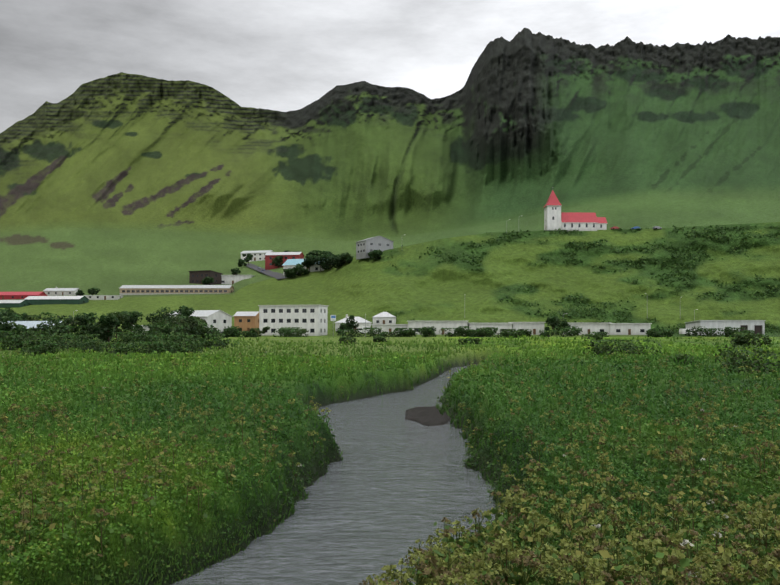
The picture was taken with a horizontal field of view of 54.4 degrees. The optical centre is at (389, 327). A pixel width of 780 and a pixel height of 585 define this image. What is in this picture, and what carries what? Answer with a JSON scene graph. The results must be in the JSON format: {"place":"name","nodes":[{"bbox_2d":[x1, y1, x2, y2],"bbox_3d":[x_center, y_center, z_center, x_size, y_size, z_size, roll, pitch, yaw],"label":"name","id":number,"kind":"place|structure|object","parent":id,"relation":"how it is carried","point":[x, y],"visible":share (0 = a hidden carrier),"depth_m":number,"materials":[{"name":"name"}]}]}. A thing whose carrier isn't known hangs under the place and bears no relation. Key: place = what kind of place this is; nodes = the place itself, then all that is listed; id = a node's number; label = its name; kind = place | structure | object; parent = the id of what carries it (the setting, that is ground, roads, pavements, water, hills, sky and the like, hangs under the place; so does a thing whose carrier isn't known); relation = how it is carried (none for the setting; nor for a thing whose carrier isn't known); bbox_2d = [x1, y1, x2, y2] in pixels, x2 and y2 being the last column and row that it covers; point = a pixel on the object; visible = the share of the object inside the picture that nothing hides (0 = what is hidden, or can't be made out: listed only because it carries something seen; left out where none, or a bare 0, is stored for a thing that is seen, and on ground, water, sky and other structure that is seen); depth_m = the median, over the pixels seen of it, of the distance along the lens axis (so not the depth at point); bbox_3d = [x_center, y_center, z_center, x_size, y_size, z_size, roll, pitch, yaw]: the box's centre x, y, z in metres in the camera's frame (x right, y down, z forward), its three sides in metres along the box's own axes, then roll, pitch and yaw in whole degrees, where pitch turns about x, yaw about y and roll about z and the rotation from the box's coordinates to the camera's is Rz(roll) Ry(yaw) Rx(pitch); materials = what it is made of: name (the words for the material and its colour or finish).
{"place":"outdoors","nodes":[
{"label":"outdoors","id":0,"kind":"place"},
{"bbox_2d":[171,364,504,584],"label":"river water","id":1,"kind":"structure","parent":0,"point":[392,487],"depth_m":26.72,"materials":[{"name":"grey liquid"}]},
{"bbox_2d":[356,236,393,259],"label":"grey house","id":2,"kind":"structure","parent":0,"point":[364,247],"depth_m":390.09,"materials":[{"name":"grey paint"}]},
{"bbox_2d":[0,28,779,336],"bbox_3d":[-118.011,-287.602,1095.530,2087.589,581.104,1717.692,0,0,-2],"label":"mountain","id":3,"kind":"structure","parent":0,"point":[111,184],"depth_m":884.23,"materials":[{"name":"green plant"}]},
{"bbox_2d":[0,300,30,307],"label":"green barn","id":4,"kind":"structure","parent":3,"relation":"on","point":[12,303],"depth_m":388.61,"materials":[{"name":"clear metal"}]},
{"bbox_2d":[0,292,46,299],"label":"red barn","id":5,"kind":"structure","parent":3,"relation":"on","point":[12,295],"depth_m":428.45,"materials":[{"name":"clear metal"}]},
{"bbox_2d":[23,296,88,304],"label":"green barn","id":6,"kind":"structure","parent":3,"relation":"on","point":[38,300],"depth_m":395.63,"materials":[{"name":"clear metal"}]},
{"bbox_2d":[43,287,79,295],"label":"building","id":7,"kind":"structure","parent":3,"relation":"on","point":[56,291],"depth_m":446.70,"materials":[{"name":"clear concrete"}]},
{"bbox_2d":[84,295,122,299],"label":"building","id":8,"kind":"structure","parent":3,"relation":"on","point":[103,297],"depth_m":410.54,"materials":[{"name":"white concrete"}]},
{"bbox_2d":[119,285,233,294],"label":"long hall","id":9,"kind":"object","parent":3,"relation":"on","point":[164,289],"visible":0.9,"depth_m":433.01,"materials":[{"name":"white concrete"}]},
{"bbox_2d":[169,310,232,331],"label":"house","id":10,"kind":"structure","parent":3,"relation":"on","point":[220,320],"depth_m":256.97,"materials":[{"name":"white paint"}]},
{"bbox_2d":[188,270,222,284],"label":"dark house","id":11,"kind":"structure","parent":3,"relation":"on","point":[196,277],"depth_m":502.91,"materials":[{"name":"brown wood"}]},
{"bbox_2d":[201,277,213,284],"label":"bush","id":12,"kind":"object","parent":3,"relation":"on","point":[206,280],"visible":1,"depth_m":483.82,"materials":[{"name":"green plant"}]},
{"bbox_2d":[221,275,253,284],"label":"white house","id":13,"kind":"structure","parent":3,"relation":"on","point":[230,279],"depth_m":507.69,"materials":[{"name":"clear concrete"}]},
{"bbox_2d":[233,312,258,332],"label":"orange house","id":14,"kind":"structure","parent":3,"relation":"on","point":[246,321],"depth_m":280.29,"materials":[{"name":"orange paint"}]},
{"bbox_2d":[241,250,273,261],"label":"white house","id":15,"kind":"structure","parent":3,"relation":"on","point":[258,256],"depth_m":636.17,"materials":[{"name":"clear concrete"}]},
{"bbox_2d":[246,263,288,278],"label":"village road","id":16,"kind":"structure","parent":3,"relation":"on","point":[276,275],"depth_m":505.25,"materials":[{"name":"grey asphalt"}]},
{"bbox_2d":[271,255,282,266],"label":"tree","id":17,"kind":"object","parent":3,"relation":"on","point":[277,260],"visible":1,"depth_m":529.60,"materials":[{"name":"green plant"}]},
{"bbox_2d":[264,252,304,269],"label":"red house","id":18,"kind":"structure","parent":3,"relation":"on","point":[269,256],"depth_m":537.40,"materials":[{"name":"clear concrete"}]},
{"bbox_2d":[283,268,295,278],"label":"tree","id":19,"kind":"object","parent":3,"relation":"on","point":[289,273],"visible":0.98,"depth_m":430.32,"materials":[{"name":"green plant"}]},
{"bbox_2d":[258,305,327,335],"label":"building","id":20,"kind":"structure","parent":3,"relation":"on","point":[312,319],"depth_m":254.80,"materials":[{"name":"white paint"}]},
{"bbox_2d":[291,263,309,275],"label":"tree","id":21,"kind":"object","parent":3,"relation":"on","point":[298,269],"visible":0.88,"depth_m":433.42,"materials":[{"name":"green plant"}]},
{"bbox_2d":[282,259,323,274],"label":"house","id":22,"kind":"structure","parent":3,"relation":"on","point":[289,263],"depth_m":446.96,"materials":[{"name":"teal metal"}]},
{"bbox_2d":[302,255,315,269],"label":"tree","id":23,"kind":"object","parent":3,"relation":"on","point":[308,262],"visible":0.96,"depth_m":439.43,"materials":[{"name":"green plant"}]},
{"bbox_2d":[312,255,328,271],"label":"tree","id":24,"kind":"object","parent":3,"relation":"on","point":[316,260],"visible":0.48,"depth_m":435.34,"materials":[{"name":"green plant"}]},
{"bbox_2d":[320,254,333,269],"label":"tree","id":25,"kind":"object","parent":3,"relation":"on","point":[325,264],"visible":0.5,"depth_m":429.71,"materials":[{"name":"green plant"}]},
{"bbox_2d":[327,254,344,267],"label":"tree","id":26,"kind":"object","parent":3,"relation":"on","point":[336,263],"visible":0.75,"depth_m":416.54,"materials":[{"name":"green plant"}]},
{"bbox_2d":[338,252,353,262],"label":"tree","id":27,"kind":"object","parent":3,"relation":"on","point":[347,257],"visible":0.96,"depth_m":411.38,"materials":[{"name":"green plant"}]},
{"bbox_2d":[336,329,363,336],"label":"bush","id":28,"kind":"object","parent":3,"relation":"on","point":[352,331],"visible":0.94,"depth_m":240.40,"materials":[{"name":"green plant"}]},
{"bbox_2d":[345,315,358,332],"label":"tree","id":29,"kind":"object","parent":3,"relation":"on","point":[350,323],"visible":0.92,"depth_m":254.98,"materials":[{"name":"green plant"}]},
{"bbox_2d":[334,314,371,330],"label":"house","id":30,"kind":"structure","parent":3,"relation":"on","point":[361,321],"depth_m":291.63,"materials":[{"name":"white paint"}]},
{"bbox_2d":[368,249,382,259],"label":"tree","id":31,"kind":"object","parent":3,"relation":"on","point":[374,255],"visible":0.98,"depth_m":382.22,"materials":[{"name":"green plant"}]},
{"bbox_2d":[373,312,395,323],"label":"house","id":32,"kind":"structure","parent":3,"relation":"on","point":[384,318],"depth_m":299.59,"materials":[{"name":"white paint"}]},
{"bbox_2d":[371,324,407,333],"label":"building","id":33,"kind":"structure","parent":3,"relation":"on","point":[388,328],"depth_m":271.57,"materials":[{"name":"white paint"}]},
{"bbox_2d":[407,321,467,334],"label":"house row","id":34,"kind":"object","parent":3,"relation":"on","point":[438,325],"visible":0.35,"depth_m":268.00,"materials":[{"name":"white paint"}]},
{"bbox_2d":[467,323,512,334],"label":"house row","id":35,"kind":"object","parent":3,"relation":"on","point":[473,326],"visible":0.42,"depth_m":266.43,"materials":[{"name":"white paint"}]},
{"bbox_2d":[509,322,544,334],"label":"house row","id":36,"kind":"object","parent":3,"relation":"on","point":[535,327],"visible":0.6,"depth_m":266.84,"materials":[{"name":"white paint"}]},
{"bbox_2d":[545,316,559,329],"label":"tree","id":37,"kind":"object","parent":3,"relation":"on","point":[553,321],"visible":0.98,"depth_m":257.85,"materials":[{"name":"green plant"}]},
{"bbox_2d":[555,318,570,332],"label":"tree","id":38,"kind":"object","parent":3,"relation":"on","point":[564,324],"visible":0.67,"depth_m":259.17,"materials":[{"name":"green plant"}]},
{"bbox_2d":[543,187,607,230],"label":"church","id":39,"kind":"structure","parent":3,"relation":"on","point":[555,217],"depth_m":371.72,"materials":[{"name":"white paint"}]},
{"bbox_2d":[380,225,779,334],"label":"hillside shrubs","id":40,"kind":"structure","parent":3,"relation":"on","point":[637,264],"depth_m":343.50,"materials":[{"name":"green plant"}]},
{"bbox_2d":[563,323,608,334],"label":"house row","id":41,"kind":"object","parent":3,"relation":"on","point":[593,327],"visible":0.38,"depth_m":263.46,"materials":[{"name":"white paint"}]},
{"bbox_2d":[608,323,651,334],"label":"house row","id":42,"kind":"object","parent":3,"relation":"on","point":[628,328],"visible":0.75,"depth_m":263.76,"materials":[{"name":"white paint"}]},
{"bbox_2d":[685,326,711,336],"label":"bush","id":43,"kind":"object","parent":3,"relation":"on","point":[699,330],"visible":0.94,"depth_m":244.86,"materials":[{"name":"green plant"}]},
{"bbox_2d":[705,328,723,336],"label":"bush","id":44,"kind":"object","parent":3,"relation":"on","point":[713,331],"visible":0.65,"depth_m":245.56,"materials":[{"name":"green plant"}]},
{"bbox_2d":[685,320,765,334],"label":"shed","id":45,"kind":"structure","parent":3,"relation":"on","point":[757,326],"depth_m":265.03,"materials":[{"name":"white paint"}]},
{"bbox_2d":[0,335,779,584],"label":"grass","id":46,"kind":"structure","parent":0,"point":[429,416],"depth_m":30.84,"materials":[{"name":"green plant"}]},
{"bbox_2d":[0,309,17,320],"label":"tree","id":47,"kind":"object","parent":46,"relation":"on","point":[6,314],"visible":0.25,"depth_m":216.16,"materials":[{"name":"green plant"}]},
{"bbox_2d":[0,330,20,345],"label":"bush","id":48,"kind":"object","parent":46,"relation":"on","point":[3,334],"visible":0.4,"depth_m":145.81,"materials":[{"name":"green plant"}]},
{"bbox_2d":[0,335,26,350],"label":"bush","id":49,"kind":"object","parent":46,"relation":"on","point":[17,342],"visible":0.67,"depth_m":131.26,"materials":[{"name":"green plant"}]},
{"bbox_2d":[0,316,27,338],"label":"tree","id":50,"kind":"object","parent":46,"relation":"on","point":[4,327],"visible":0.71,"depth_m":159.06,"materials":[{"name":"green plant"}]},
{"bbox_2d":[10,331,53,346],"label":"bush","id":51,"kind":"object","parent":46,"relation":"on","point":[29,333],"visible":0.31,"depth_m":144.04,"materials":[{"name":"green plant"}]},
{"bbox_2d":[2,321,64,333],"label":"building roof","id":52,"kind":"structure","parent":46,"relation":"on","point":[28,324],"depth_m":213.20,"materials":[{"name":"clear metal"}]},
{"bbox_2d":[16,339,60,357],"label":"bush","id":53,"kind":"object","parent":46,"relation":"on","point":[35,347],"visible":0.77,"depth_m":112.92,"materials":[{"name":"green plant"}]},
{"bbox_2d":[22,334,56,352],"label":"bush","id":54,"kind":"object","parent":46,"relation":"on","point":[41,338],"visible":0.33,"depth_m":127.17,"materials":[{"name":"green plant"}]},
{"bbox_2d":[38,312,58,320],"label":"tree","id":55,"kind":"object","parent":46,"relation":"on","point":[49,318],"visible":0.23,"depth_m":227.72,"materials":[{"name":"green plant"}]},
{"bbox_2d":[31,319,71,338],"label":"tree","id":56,"kind":"object","parent":46,"relation":"on","point":[51,323],"visible":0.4,"depth_m":153.54,"materials":[{"name":"green plant"}]},
{"bbox_2d":[39,325,73,344],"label":"bush","id":57,"kind":"object","parent":46,"relation":"on","point":[53,329],"visible":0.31,"depth_m":149.54,"materials":[{"name":"green plant"}]},
{"bbox_2d":[46,333,82,349],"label":"bush","id":58,"kind":"object","parent":46,"relation":"on","point":[64,334],"visible":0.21,"depth_m":137.71,"materials":[{"name":"green plant"}]},
{"bbox_2d":[55,315,78,338],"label":"tree","id":59,"kind":"object","parent":46,"relation":"on","point":[70,320],"visible":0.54,"depth_m":175.16,"materials":[{"name":"green plant"}]},
{"bbox_2d":[43,335,91,351],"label":"bush","id":60,"kind":"object","parent":46,"relation":"on","point":[68,343],"visible":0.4,"depth_m":129.41,"materials":[{"name":"green plant"}]},
{"bbox_2d":[70,334,99,344],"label":"bush","id":61,"kind":"object","parent":46,"relation":"on","point":[87,335],"visible":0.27,"depth_m":142.77,"materials":[{"name":"green plant"}]},
{"bbox_2d":[74,312,97,333],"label":"tree","id":62,"kind":"object","parent":46,"relation":"on","point":[82,319],"visible":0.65,"depth_m":200.60,"materials":[{"name":"green plant"}]},
{"bbox_2d":[72,339,107,352],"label":"bush","id":63,"kind":"object","parent":46,"relation":"on","point":[89,345],"visible":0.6,"depth_m":127.30,"materials":[{"name":"green plant"}]},
{"bbox_2d":[85,321,115,341],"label":"tree","id":64,"kind":"object","parent":46,"relation":"on","point":[89,329],"visible":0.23,"depth_m":167.92,"materials":[{"name":"green plant"}]},
{"bbox_2d":[96,313,119,346],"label":"tree","id":65,"kind":"object","parent":46,"relation":"on","point":[104,331],"visible":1,"depth_m":147.85,"materials":[{"name":"green plant"}]},
{"bbox_2d":[108,311,124,339],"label":"tree","id":66,"kind":"object","parent":46,"relation":"on","point":[120,316],"visible":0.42,"depth_m":195.14,"materials":[{"name":"green plant"}]},
{"bbox_2d":[100,332,139,346],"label":"bush","id":67,"kind":"object","parent":46,"relation":"on","point":[129,339],"visible":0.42,"depth_m":150.30,"materials":[{"name":"green plant"}]},
{"bbox_2d":[95,341,145,354],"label":"bush","id":68,"kind":"object","parent":46,"relation":"on","point":[123,348],"visible":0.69,"depth_m":114.87,"materials":[{"name":"green plant"}]},
{"bbox_2d":[113,322,143,337],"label":"tree","id":69,"kind":"object","parent":46,"relation":"on","point":[137,327],"visible":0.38,"depth_m":214.49,"materials":[{"name":"green plant"}]},
{"bbox_2d":[122,311,143,331],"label":"tree","id":70,"kind":"object","parent":46,"relation":"on","point":[132,318],"visible":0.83,"depth_m":215.09,"materials":[{"name":"green plant"}]},
{"bbox_2d":[144,334,173,351],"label":"bush","id":71,"kind":"object","parent":46,"relation":"on","point":[161,338],"visible":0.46,"depth_m":118.50,"materials":[{"name":"green plant"}]},
{"bbox_2d":[146,307,173,324],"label":"tree","id":72,"kind":"object","parent":46,"relation":"on","point":[167,315],"visible":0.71,"depth_m":224.77,"materials":[{"name":"green plant"}]},
{"bbox_2d":[137,341,193,355],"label":"bush","id":73,"kind":"object","parent":46,"relation":"on","point":[160,343],"visible":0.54,"depth_m":114.19,"materials":[{"name":"green plant"}]},
{"bbox_2d":[148,323,192,344],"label":"bush","id":74,"kind":"object","parent":46,"relation":"on","point":[166,329],"visible":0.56,"depth_m":150.14,"materials":[{"name":"green plant"}]},
{"bbox_2d":[153,341,203,353],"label":"bush","id":75,"kind":"object","parent":46,"relation":"on","point":[194,344],"visible":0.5,"depth_m":116.68,"materials":[{"name":"green plant"}]},
{"bbox_2d":[163,315,197,334],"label":"tree","id":76,"kind":"object","parent":46,"relation":"on","point":[172,319],"visible":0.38,"depth_m":167.17,"materials":[{"name":"green plant"}]},
{"bbox_2d":[177,305,194,316],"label":"tree","id":77,"kind":"object","parent":46,"relation":"on","point":[185,310],"visible":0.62,"depth_m":223.84,"materials":[{"name":"green plant"}]},
{"bbox_2d":[186,316,203,337],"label":"tree","id":78,"kind":"object","parent":46,"relation":"on","point":[194,332],"visible":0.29,"depth_m":172.92,"materials":[{"name":"green plant"}]},
{"bbox_2d":[172,334,228,348],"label":"bush","id":79,"kind":"object","parent":46,"relation":"on","point":[194,339],"visible":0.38,"depth_m":139.13,"materials":[{"name":"green plant"}]},
{"bbox_2d":[198,322,217,339],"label":"tree","id":80,"kind":"object","parent":46,"relation":"on","point":[206,327],"visible":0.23,"depth_m":190.58,"materials":[{"name":"green plant"}]},
{"bbox_2d":[198,333,239,348],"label":"bush","id":81,"kind":"object","parent":46,"relation":"on","point":[217,340],"visible":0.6,"depth_m":140.00,"materials":[{"name":"green plant"}]},
{"bbox_2d":[223,326,241,336],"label":"bush","id":82,"kind":"object","parent":46,"relation":"on","point":[232,329],"visible":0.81,"depth_m":229.56,"materials":[{"name":"green plant"}]},
{"bbox_2d":[235,331,256,336],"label":"bush","id":83,"kind":"object","parent":46,"relation":"on","point":[249,334],"visible":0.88,"depth_m":221.60,"materials":[{"name":"green plant"}]},
{"bbox_2d":[273,328,301,336],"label":"bush","id":84,"kind":"object","parent":46,"relation":"on","point":[284,330],"visible":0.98,"depth_m":228.11,"materials":[{"name":"green plant"}]},
{"bbox_2d":[279,327,308,336],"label":"bush","id":85,"kind":"object","parent":46,"relation":"on","point":[303,331],"visible":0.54,"depth_m":236.42,"materials":[{"name":"green plant"}]},
{"bbox_2d":[338,335,356,343],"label":"bush","id":86,"kind":"object","parent":46,"relation":"on","point":[346,338],"visible":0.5,"depth_m":168.74,"materials":[{"name":"green plant"}]},
{"bbox_2d":[353,327,383,336],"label":"bush","id":87,"kind":"object","parent":46,"relation":"on","point":[372,331],"visible":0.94,"depth_m":238.01,"materials":[{"name":"green plant"}]},
{"bbox_2d":[373,336,389,341],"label":"bush","id":88,"kind":"object","parent":46,"relation":"on","point":[379,338],"visible":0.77,"depth_m":183.62,"materials":[{"name":"green plant"}]},
{"bbox_2d":[393,328,419,336],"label":"bush","id":89,"kind":"object","parent":46,"relation":"on","point":[404,332],"visible":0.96,"depth_m":222.05,"materials":[{"name":"green plant"}]},
{"bbox_2d":[421,327,434,336],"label":"bush","id":90,"kind":"object","parent":46,"relation":"on","point":[428,331],"visible":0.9,"depth_m":221.91,"materials":[{"name":"green plant"}]},
{"bbox_2d":[439,327,461,336],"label":"bush","id":91,"kind":"object","parent":46,"relation":"on","point":[450,334],"visible":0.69,"depth_m":227.94,"materials":[{"name":"green plant"}]},
{"bbox_2d":[456,326,475,336],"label":"bush","id":92,"kind":"object","parent":46,"relation":"on","point":[462,330],"visible":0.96,"depth_m":224.78,"materials":[{"name":"green plant"}]},
{"bbox_2d":[456,338,481,344],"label":"bush","id":93,"kind":"object","parent":46,"relation":"on","point":[475,340],"visible":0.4,"depth_m":159.98,"materials":[{"name":"green plant"}]},
{"bbox_2d":[483,327,497,336],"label":"bush","id":94,"kind":"object","parent":46,"relation":"on","point":[491,332],"visible":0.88,"depth_m":234.60,"materials":[{"name":"green plant"}]},
{"bbox_2d":[497,331,520,337],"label":"bush","id":95,"kind":"object","parent":46,"relation":"on","point":[512,334],"visible":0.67,"depth_m":205.03,"materials":[{"name":"green plant"}]},
{"bbox_2d":[539,330,558,336],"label":"bush","id":96,"kind":"object","parent":46,"relation":"on","point":[545,334],"visible":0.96,"depth_m":227.90,"materials":[{"name":"green plant"}]},
{"bbox_2d":[555,328,581,336],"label":"bush","id":97,"kind":"object","parent":46,"relation":"on","point":[566,333],"visible":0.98,"depth_m":232.77,"materials":[{"name":"green plant"}]},
{"bbox_2d":[579,333,603,339],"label":"bush","id":98,"kind":"object","parent":46,"relation":"on","point":[596,336],"visible":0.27,"depth_m":189.75,"materials":[{"name":"green plant"}]},
{"bbox_2d":[582,339,661,356],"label":"bush","id":99,"kind":"object","parent":46,"relation":"on","point":[602,346],"visible":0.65,"depth_m":111.88,"materials":[{"name":"green plant"}]},
{"bbox_2d":[616,342,652,353],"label":"bush","id":100,"kind":"object","parent":46,"relation":"on","point":[646,346],"visible":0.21,"depth_m":118.14,"materials":[{"name":"green plant"}]},
{"bbox_2d":[646,329,660,336],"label":"bush","id":101,"kind":"object","parent":46,"relation":"on","point":[650,332],"visible":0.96,"depth_m":223.68,"materials":[{"name":"green plant"}]},
{"bbox_2d":[666,353,693,364],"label":"bush","id":102,"kind":"object","parent":46,"relation":"on","point":[681,357],"visible":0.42,"depth_m":76.18,"materials":[{"name":"green plant"}]},
{"bbox_2d":[721,327,735,336],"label":"bush","id":103,"kind":"object","parent":46,"relation":"on","point":[727,332],"visible":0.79,"depth_m":225.65,"materials":[{"name":"green plant"}]},
{"bbox_2d":[713,344,779,375],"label":"bush","id":104,"kind":"object","parent":46,"relation":"on","point":[733,362],"visible":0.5,"depth_m":65.77,"materials":[{"name":"green plant"}]},
{"bbox_2d":[730,332,771,346],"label":"bush","id":105,"kind":"object","parent":46,"relation":"on","point":[740,338],"visible":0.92,"depth_m":148.75,"materials":[{"name":"green plant"}]},
{"bbox_2d":[0,0,779,132],"label":"sky","id":106,"kind":"structure","parent":0,"point":[277,55],"materials":[{"name":"grey"}]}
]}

